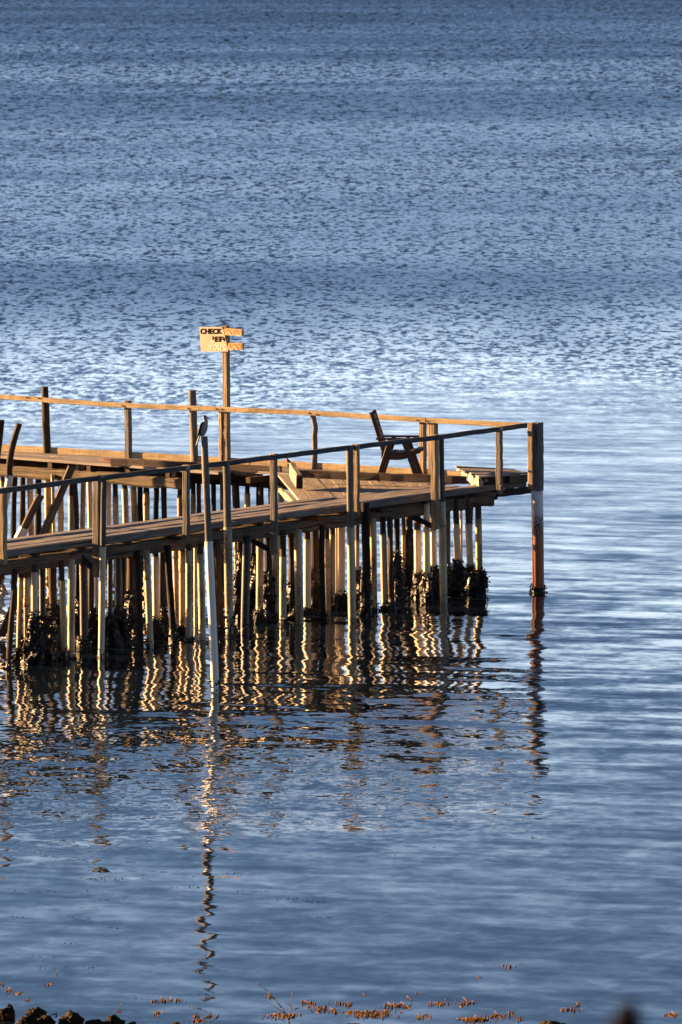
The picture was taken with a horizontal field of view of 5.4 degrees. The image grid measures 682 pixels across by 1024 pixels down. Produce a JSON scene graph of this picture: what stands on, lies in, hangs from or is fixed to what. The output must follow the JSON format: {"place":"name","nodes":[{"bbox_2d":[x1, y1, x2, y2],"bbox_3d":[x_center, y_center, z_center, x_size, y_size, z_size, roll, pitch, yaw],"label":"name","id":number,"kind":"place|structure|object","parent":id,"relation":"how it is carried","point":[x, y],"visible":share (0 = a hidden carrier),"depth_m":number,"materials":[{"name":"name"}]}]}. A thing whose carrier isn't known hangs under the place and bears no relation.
{"place":"outdoors","nodes":[
{"label":"outdoors","id":0,"kind":"place"},
{"bbox_2d":[0,0,681,1023],"bbox_3d":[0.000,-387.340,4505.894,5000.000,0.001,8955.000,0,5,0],"label":"water","id":1,"kind":"structure","parent":0,"point":[446,208],"depth_m":125.58,"materials":[{"name":"blue liquid"}]},
{"bbox_2d":[0,476,4,486],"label":"timber pile","id":2,"kind":"object","parent":1,"relation":"in","point":[2,481],"visible":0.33,"depth_m":108.45,"materials":[{"name":"brown wood"}]},
{"bbox_2d":[0,444,467,489],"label":"walkway","id":3,"kind":"structure","parent":2,"relation":"on","point":[27,460],"depth_m":106.84,"materials":[{"name":"brown wood"}]},
{"bbox_2d":[200,325,243,460],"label":"warning sign","id":4,"kind":"object","parent":3,"relation":"on","point":[214,339],"visible":0.99,"depth_m":106.69,"materials":[{"name":"brown wood"}]},
{"bbox_2d":[0,386,519,473],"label":"railing","id":5,"kind":"object","parent":3,"relation":"on","point":[429,426],"visible":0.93,"depth_m":106.80,"materials":[{"name":"brown wood"}]},
{"bbox_2d":[0,1008,14,1020],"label":"rock","id":6,"kind":"object","parent":1,"relation":"on","point":[6,1014],"visible":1,"depth_m":64.63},
{"bbox_2d":[4,568,17,668],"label":"timber pile","id":7,"kind":"object","parent":1,"relation":"in","point":[9,656],"visible":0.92,"depth_m":93.14,"materials":[{"name":"brown wood"}]},
{"bbox_2d":[4,423,21,509],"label":"timber pile","id":8,"kind":"object","parent":1,"relation":"in","point":[10,457],"visible":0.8,"depth_m":106.88,"materials":[{"name":"brown wood"}]},
{"bbox_2d":[10,477,17,537],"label":"timber pile","id":9,"kind":"object","parent":1,"relation":"in","point":[13,511],"visible":0.48,"depth_m":108.76,"materials":[{"name":"black wood"}]},
{"bbox_2d":[11,556,23,660],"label":"timber pile","id":10,"kind":"object","parent":1,"relation":"in","point":[19,609],"visible":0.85,"depth_m":94.11,"materials":[{"name":"brown wood"}]},
{"bbox_2d":[12,556,29,660],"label":"timber pile","id":11,"kind":"object","parent":1,"relation":"in","point":[26,602],"visible":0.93,"depth_m":94.05,"materials":[{"name":"brown wood"}]},
{"bbox_2d":[0,482,526,575],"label":"walkway","id":12,"kind":"structure","parent":11,"relation":"on","point":[304,515],"depth_m":98.03,"materials":[{"name":"brown wood"}]},
{"bbox_2d":[0,423,527,577],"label":"railing","id":13,"kind":"object","parent":12,"relation":"attached to","point":[273,458],"visible":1,"depth_m":97.94,"materials":[{"name":"brown wood"}]},
{"bbox_2d":[278,474,430,500],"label":"corner platform","id":14,"kind":"structure","parent":12,"relation":"attached to","point":[314,487],"depth_m":103.02,"materials":[{"name":"brown wood"}]},
{"bbox_2d":[287,463,302,488],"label":"timber block","id":15,"kind":"structure","parent":14,"relation":"on","point":[295,474],"depth_m":102.53,"materials":[{"name":"brown wood"}]},
{"bbox_2d":[299,470,466,483],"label":"loose beam","id":16,"kind":"structure","parent":14,"relation":"on","point":[364,476],"depth_m":102.99,"materials":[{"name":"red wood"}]},
{"bbox_2d":[369,409,423,481],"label":"garden chair","id":17,"kind":"object","parent":14,"relation":"on","point":[409,452],"visible":0.88,"depth_m":103.77,"materials":[{"name":"red wood"}]},
{"bbox_2d":[455,466,531,496],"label":"raised deck","id":18,"kind":"structure","parent":12,"relation":"on","point":[479,476],"depth_m":103.59,"materials":[{"name":"brown wood"}]},
{"bbox_2d":[0,494,43,583],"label":"leaning strut","id":19,"kind":"object","parent":1,"relation":"on","point":[22,530],"visible":0.51,"depth_m":96.70,"materials":[{"name":"brown wood"}]},
{"bbox_2d":[19,477,25,525],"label":"timber pile","id":20,"kind":"object","parent":1,"relation":"in","point":[22,503],"visible":0.37,"depth_m":108.12,"materials":[{"name":"black wood"}]},
{"bbox_2d":[15,1014,36,1023],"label":"rock","id":21,"kind":"object","parent":1,"relation":"on","point":[29,1019],"visible":1,"depth_m":64.21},
{"bbox_2d":[27,478,33,535],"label":"timber pile","id":22,"kind":"object","parent":1,"relation":"in","point":[29,502],"visible":0.36,"depth_m":108.13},
{"bbox_2d":[20,565,45,665],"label":"timber pile","id":23,"kind":"object","parent":1,"relation":"in","point":[34,652],"visible":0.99,"depth_m":93.64,"materials":[{"name":"brown wood"}]},
{"bbox_2d":[0,466,75,637],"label":"leaning strut","id":24,"kind":"object","parent":1,"relation":"on","point":[55,504],"visible":0.56,"depth_m":96.60,"materials":[{"name":"brown wood"}]},
{"bbox_2d":[34,466,41,534],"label":"timber pile","id":25,"kind":"object","parent":1,"relation":"in","point":[38,516],"visible":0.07,"depth_m":108.39,"materials":[{"name":"black wood"}]},
{"bbox_2d":[38,569,57,658],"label":"timber pile","id":26,"kind":"object","parent":1,"relation":"in","point":[47,642],"visible":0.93,"depth_m":94.34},
{"bbox_2d":[44,480,51,532],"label":"timber pile","id":27,"kind":"object","parent":1,"relation":"in","point":[47,495],"visible":0.28,"depth_m":107.86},
{"bbox_2d":[46,550,67,652],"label":"timber pile","id":28,"kind":"object","parent":1,"relation":"in","point":[53,612],"visible":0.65,"depth_m":95.22,"materials":[{"name":"brown wood"}]},
{"bbox_2d":[57,467,63,531],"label":"timber pile","id":29,"kind":"object","parent":1,"relation":"in","point":[60,512],"visible":0.39,"depth_m":108.16,"materials":[{"name":"brown wood"}]},
{"bbox_2d":[58,560,70,659],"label":"timber pile","id":30,"kind":"object","parent":1,"relation":"in","point":[64,651],"visible":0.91,"depth_m":94.26,"materials":[{"name":"brown wood"}]},
{"bbox_2d":[68,484,73,530],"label":"timber pile","id":31,"kind":"object","parent":1,"relation":"in","point":[70,513],"visible":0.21,"depth_m":107.58,"materials":[{"name":"brown wood"}]},
{"bbox_2d":[58,1010,84,1023],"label":"rock","id":32,"kind":"object","parent":1,"relation":"on","point":[70,1017],"visible":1,"depth_m":64.29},
{"bbox_2d":[68,559,76,657],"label":"timber pile","id":33,"kind":"object","parent":1,"relation":"in","point":[71,607],"visible":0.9,"depth_m":94.38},
{"bbox_2d":[67,564,79,644],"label":"timber pile","id":34,"kind":"object","parent":1,"relation":"in","point":[77,608],"visible":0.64,"depth_m":95.89,"materials":[{"name":"black wood"}]},
{"bbox_2d":[73,484,78,529],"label":"timber pile","id":35,"kind":"object","parent":1,"relation":"in","point":[76,507],"visible":0.34,"depth_m":107.49,"materials":[{"name":"black wood"}]},
{"bbox_2d":[80,467,85,528],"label":"timber pile","id":36,"kind":"object","parent":1,"relation":"in","point":[82,505],"visible":0.42,"depth_m":108.09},
{"bbox_2d":[75,564,94,650],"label":"timber pile","id":37,"kind":"object","parent":1,"relation":"in","point":[83,641],"visible":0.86,"depth_m":95.41,"materials":[{"name":"wood"}]},
{"bbox_2d":[87,482,91,527],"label":"timber pile","id":38,"kind":"object","parent":1,"relation":"in","point":[89,499],"visible":0.3,"depth_m":107.24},
{"bbox_2d":[88,546,98,644],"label":"timber pile","id":39,"kind":"object","parent":1,"relation":"in","point":[93,624],"visible":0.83,"depth_m":96.08,"materials":[{"name":"brown wood"}]},
{"bbox_2d":[97,476,106,656],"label":"timber pile","id":40,"kind":"object","parent":1,"relation":"in","point":[102,586],"visible":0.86,"depth_m":94.47,"materials":[{"name":"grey wood"}]},
{"bbox_2d":[106,483,113,562],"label":"timber pile","id":41,"kind":"object","parent":1,"relation":"in","point":[108,509],"visible":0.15,"depth_m":107.35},
{"bbox_2d":[105,559,123,647],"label":"timber pile","id":42,"kind":"object","parent":1,"relation":"in","point":[113,637],"visible":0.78,"depth_m":95.79,"materials":[{"name":"wood"}]},
{"bbox_2d":[112,470,118,561],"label":"timber pile","id":43,"kind":"object","parent":1,"relation":"in","point":[115,507],"visible":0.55,"depth_m":107.59,"materials":[{"name":"brown wood"}]},
{"bbox_2d":[113,558,133,645],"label":"timber pile","id":44,"kind":"object","parent":1,"relation":"in","point":[122,615],"visible":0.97,"depth_m":95.98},
{"bbox_2d":[122,558,125,606],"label":"timber pile","id":45,"kind":"object","parent":1,"relation":"in","point":[123,575],"visible":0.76,"depth_m":96.83,"materials":[{"name":"black wood"}]},
{"bbox_2d":[122,485,128,565],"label":"timber pile","id":46,"kind":"object","parent":1,"relation":"in","point":[125,511],"visible":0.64,"depth_m":106.86,"materials":[{"name":"brown wood"}]},
{"bbox_2d":[122,540,145,642],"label":"timber pile","id":47,"kind":"object","parent":1,"relation":"in","point":[129,601],"visible":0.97,"depth_m":96.32,"materials":[{"name":"brown wood"}]},
{"bbox_2d":[130,486,137,521],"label":"timber pile","id":48,"kind":"object","parent":1,"relation":"in","point":[133,496],"visible":0.3,"depth_m":107.02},
{"bbox_2d":[133,551,143,648],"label":"timber pile","id":49,"kind":"object","parent":1,"relation":"in","point":[138,593],"visible":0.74,"depth_m":95.56,"materials":[{"name":"black wood"}]},
{"bbox_2d":[137,487,143,564],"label":"timber pile","id":50,"kind":"object","parent":1,"relation":"in","point":[140,503],"visible":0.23,"depth_m":107.17,"materials":[{"name":"black wood"}]},
{"bbox_2d":[143,487,149,520],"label":"timber pile","id":51,"kind":"object","parent":1,"relation":"in","point":[146,504],"visible":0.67,"depth_m":106.85,"materials":[{"name":"brown wood"}]},
{"bbox_2d":[143,550,156,647],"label":"timber pile","id":52,"kind":"object","parent":1,"relation":"in","point":[150,642],"visible":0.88,"depth_m":95.69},
{"bbox_2d":[144,553,167,638],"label":"timber pile","id":53,"kind":"object","parent":1,"relation":"in","point":[158,630],"visible":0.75,"depth_m":96.83,"materials":[{"name":"brown wood"}]},
{"bbox_2d":[153,488,158,519],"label":"timber pile","id":54,"kind":"object","parent":1,"relation":"in","point":[156,504],"visible":0.33,"depth_m":106.48,"materials":[{"name":"black wood"}]},
{"bbox_2d":[159,552,168,633],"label":"timber pile","id":55,"kind":"object","parent":1,"relation":"in","point":[163,613],"visible":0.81,"depth_m":97.43,"materials":[{"name":"black wood"}]},
{"bbox_2d":[161,474,166,565],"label":"timber pile","id":56,"kind":"object","parent":1,"relation":"in","point":[164,502],"visible":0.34,"depth_m":106.98,"materials":[{"name":"brown wood"}]},
{"bbox_2d":[164,545,179,642],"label":"timber pile","id":57,"kind":"object","parent":1,"relation":"in","point":[173,634],"visible":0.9,"depth_m":96.38,"materials":[{"name":"black wood"}]},
{"bbox_2d":[172,551,178,625],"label":"timber pile","id":58,"kind":"object","parent":1,"relation":"in","point":[175,557],"visible":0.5,"depth_m":97.94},
{"bbox_2d":[177,490,182,568],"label":"timber pile","id":59,"kind":"object","parent":1,"relation":"in","point":[179,504],"visible":0.23,"depth_m":106.46,"materials":[{"name":"brown wood"}]},
{"bbox_2d":[176,534,192,633],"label":"timber pile","id":60,"kind":"object","parent":1,"relation":"in","point":[181,628],"visible":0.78,"depth_m":97.45,"materials":[{"name":"brown wood"}]},
{"bbox_2d":[184,544,194,640],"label":"timber pile","id":61,"kind":"object","parent":1,"relation":"in","point":[188,564],"visible":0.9,"depth_m":96.56,"materials":[{"name":"brown wood"}]},
{"bbox_2d":[190,475,195,566],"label":"timber pile","id":62,"kind":"object","parent":1,"relation":"in","point":[193,497],"visible":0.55,"depth_m":106.76,"materials":[{"name":"brown wood"}]},
{"bbox_2d":[194,548,196,626],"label":"timber pile","id":63,"kind":"object","parent":1,"relation":"in","point":[195,587],"visible":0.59,"depth_m":98.29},
{"bbox_2d":[196,481,200,512],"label":"timber pile","id":64,"kind":"object","parent":1,"relation":"in","point":[198,491],"visible":0.28,"depth_m":106.36,"materials":[{"name":"brown wood"}]},
{"bbox_2d":[197,543,205,639],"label":"timber pile","id":65,"kind":"object","parent":1,"relation":"in","point":[201,592],"visible":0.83,"depth_m":96.69,"materials":[{"name":"brown wood"}]},
{"bbox_2d":[201,436,220,692],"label":"timber pile","id":66,"kind":"object","parent":1,"relation":"in","point":[214,681],"visible":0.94,"depth_m":90.30,"materials":[{"name":"grey wood"}]},
{"bbox_2d":[196,415,210,445],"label":"bird","id":67,"kind":"object","parent":66,"relation":"on","point":[202,428],"visible":1,"depth_m":90.16},
{"bbox_2d":[211,482,215,555],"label":"timber pile","id":68,"kind":"object","parent":1,"relation":"in","point":[213,496],"visible":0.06,"depth_m":106.20,"materials":[{"name":"black wood"}]},
{"bbox_2d":[213,539,225,635],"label":"timber pile","id":69,"kind":"object","parent":1,"relation":"in","point":[218,586],"visible":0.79,"depth_m":97.24,"materials":[{"name":"brown wood"}]},
{"bbox_2d":[220,479,223,568],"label":"timber pile","id":70,"kind":"object","parent":1,"relation":"in","point":[221,508],"visible":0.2,"depth_m":106.49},
{"bbox_2d":[223,462,236,637],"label":"timber pile","id":71,"kind":"object","parent":1,"relation":"in","point":[229,622],"visible":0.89,"depth_m":96.89,"materials":[{"name":"brown wood"}]},
{"bbox_2d":[232,483,239,508],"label":"timber pile","id":72,"kind":"object","parent":1,"relation":"in","point":[235,496],"visible":0.23,"depth_m":105.93,"materials":[{"name":"brown wood"}]},
{"bbox_2d":[233,525,251,621],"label":"timber pile","id":73,"kind":"object","parent":1,"relation":"in","point":[237,576],"visible":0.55,"depth_m":99.04,"materials":[{"name":"black wood"}]},
{"bbox_2d":[238,535,250,630],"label":"timber pile","id":74,"kind":"object","parent":1,"relation":"in","point":[245,584],"visible":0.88,"depth_m":97.75,"materials":[{"name":"wood"}]},
{"bbox_2d":[249,543,255,618],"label":"timber pile","id":75,"kind":"object","parent":1,"relation":"in","point":[253,579],"visible":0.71,"depth_m":99.41,"materials":[{"name":"black wood"}]},
{"bbox_2d":[251,538,269,622],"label":"timber pile","id":76,"kind":"object","parent":1,"relation":"in","point":[258,616],"visible":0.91,"depth_m":98.83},
{"bbox_2d":[263,521,277,620],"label":"timber pile","id":77,"kind":"object","parent":1,"relation":"in","point":[269,596],"visible":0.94,"depth_m":99.21,"materials":[{"name":"black wood"}]},
{"bbox_2d":[272,520,278,618],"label":"timber pile","id":78,"kind":"object","parent":1,"relation":"in","point":[275,564],"visible":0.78,"depth_m":99.36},
{"bbox_2d":[277,530,288,624],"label":"timber pile","id":79,"kind":"object","parent":1,"relation":"in","point":[283,618],"visible":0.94,"depth_m":98.63,"materials":[{"name":"brown wood"}]},
{"bbox_2d":[287,534,294,618],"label":"timber pile","id":80,"kind":"object","parent":1,"relation":"in","point":[291,596],"visible":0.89,"depth_m":99.50,"materials":[{"name":"brown wood"}]},
{"bbox_2d":[294,529,303,623],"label":"timber pile","id":81,"kind":"object","parent":1,"relation":"in","point":[298,563],"visible":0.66,"depth_m":98.70,"materials":[{"name":"wood"}]},
{"bbox_2d":[303,532,317,614],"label":"timber pile","id":82,"kind":"object","parent":1,"relation":"in","point":[308,609],"visible":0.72,"depth_m":99.96,"materials":[{"name":"brown wood"}]},
{"bbox_2d":[303,530,319,608],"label":"timber pile","id":83,"kind":"object","parent":1,"relation":"in","point":[315,588],"visible":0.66,"depth_m":100.82,"materials":[{"name":"black wood"}]},
{"bbox_2d":[319,525,328,618],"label":"timber pile","id":84,"kind":"object","parent":1,"relation":"in","point":[324,613],"visible":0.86,"depth_m":99.34,"materials":[{"name":"black wood"}]},
{"bbox_2d":[325,529,330,610],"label":"timber pile","id":85,"kind":"object","parent":1,"relation":"in","point":[327,574],"visible":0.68,"depth_m":100.50,"materials":[{"name":"brown wood"}]},
{"bbox_2d":[330,528,339,610],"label":"timber pile","id":86,"kind":"object","parent":1,"relation":"in","point":[334,602],"visible":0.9,"depth_m":100.56,"materials":[{"name":"brown wood"}]},
{"bbox_2d":[335,528,337,592],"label":"timber pile","id":87,"kind":"object","parent":1,"relation":"in","point":[336,559],"visible":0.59,"depth_m":101.19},
{"bbox_2d":[0,964,680,1023],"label":"floating seaweed","id":88,"kind":"object","parent":1,"relation":"on","point":[473,1019],"visible":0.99,"depth_m":65.09,"materials":[{"name":"plant"}]},
{"bbox_2d":[335,527,347,608],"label":"timber pile","id":89,"kind":"object","parent":1,"relation":"in","point":[343,599],"visible":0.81,"depth_m":100.78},
{"bbox_2d":[346,446,355,617],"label":"timber pile","id":90,"kind":"object","parent":1,"relation":"in","point":[351,569],"visible":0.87,"depth_m":99.50,"materials":[{"name":"brown wood"}]},
{"bbox_2d":[355,525,360,601],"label":"timber pile","id":91,"kind":"object","parent":1,"relation":"in","point":[357,554],"visible":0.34,"depth_m":101.69,"materials":[{"name":"brown wood"}]},
{"bbox_2d":[357,502,373,616],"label":"timber pile","id":92,"kind":"object","parent":1,"relation":"in","point":[365,588],"visible":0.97,"depth_m":99.70,"materials":[{"name":"black wood"}]},
{"bbox_2d":[370,518,380,610],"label":"timber pile","id":93,"kind":"object","parent":1,"relation":"in","point":[373,542],"visible":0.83,"depth_m":100.46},
{"bbox_2d":[379,516,387,608],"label":"timber pile","id":94,"kind":"object","parent":1,"relation":"in","point":[383,562],"visible":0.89,"depth_m":100.70,"materials":[{"name":"brown wood"}]},
{"bbox_2d":[386,517,397,609],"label":"timber pile","id":95,"kind":"object","parent":1,"relation":"in","point":[391,603],"visible":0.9,"depth_m":100.64,"materials":[{"name":"brown wood"}]},
{"bbox_2d":[393,519,409,601],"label":"timber pile","id":96,"kind":"object","parent":1,"relation":"in","point":[400,593],"visible":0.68,"depth_m":101.77,"materials":[{"name":"black wood"}]},
{"bbox_2d":[401,518,407,587],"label":"timber pile","id":97,"kind":"object","parent":1,"relation":"in","point":[403,531],"visible":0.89,"depth_m":102.62,"materials":[{"name":"brown wood"}]},
{"bbox_2d":[400,517,413,594],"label":"timber pile","id":98,"kind":"object","parent":1,"relation":"in","point":[409,549],"visible":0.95,"depth_m":102.65,"materials":[{"name":"black wood"}]},
{"bbox_2d":[410,516,422,598],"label":"timber pile","id":99,"kind":"object","parent":1,"relation":"in","point":[415,583],"visible":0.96,"depth_m":102.19,"materials":[{"name":"brown wood"}]},
{"bbox_2d":[417,503,436,599],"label":"timber pile","id":100,"kind":"object","parent":1,"relation":"in","point":[425,586],"visible":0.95,"depth_m":101.96,"materials":[{"name":"wood"}]},
{"bbox_2d":[430,514,439,594],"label":"timber pile","id":101,"kind":"object","parent":1,"relation":"in","point":[434,569],"visible":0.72,"depth_m":102.72,"materials":[{"name":"brown wood"}]},
{"bbox_2d":[438,439,447,602],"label":"timber pile","id":102,"kind":"object","parent":1,"relation":"in","point":[442,561],"visible":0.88,"depth_m":101.49,"materials":[{"name":"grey wood"}]},
{"bbox_2d":[446,512,451,592],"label":"timber pile","id":103,"kind":"object","parent":1,"relation":"in","point":[448,542],"visible":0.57,"depth_m":103.02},
{"bbox_2d":[447,499,469,595],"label":"timber pile","id":104,"kind":"object","parent":1,"relation":"in","point":[458,577],"visible":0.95,"depth_m":102.64,"materials":[{"name":"brown wood"}]},
{"bbox_2d":[464,497,475,593],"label":"timber pile","id":105,"kind":"object","parent":1,"relation":"in","point":[471,566],"visible":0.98,"depth_m":102.92,"materials":[{"name":"brown wood"}]},
{"bbox_2d":[466,505,489,597],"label":"timber pile","id":106,"kind":"object","parent":1,"relation":"in","point":[478,585],"visible":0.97,"depth_m":102.42,"materials":[{"name":"brown wood"}]},
{"bbox_2d":[527,422,547,592],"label":"timber pile","id":107,"kind":"object","parent":1,"relation":"in","point":[535,458],"visible":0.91,"depth_m":102.88,"materials":[{"name":"brown wood"}]},
{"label":"shore bank","id":108,"kind":"structure","parent":0,"visible":0},
{"bbox_2d":[610,998,645,1023],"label":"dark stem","id":109,"kind":"object","parent":108,"relation":"on","point":[627,1012],"visible":1,"depth_m":8.58,"materials":[{"name":"brown plant"}]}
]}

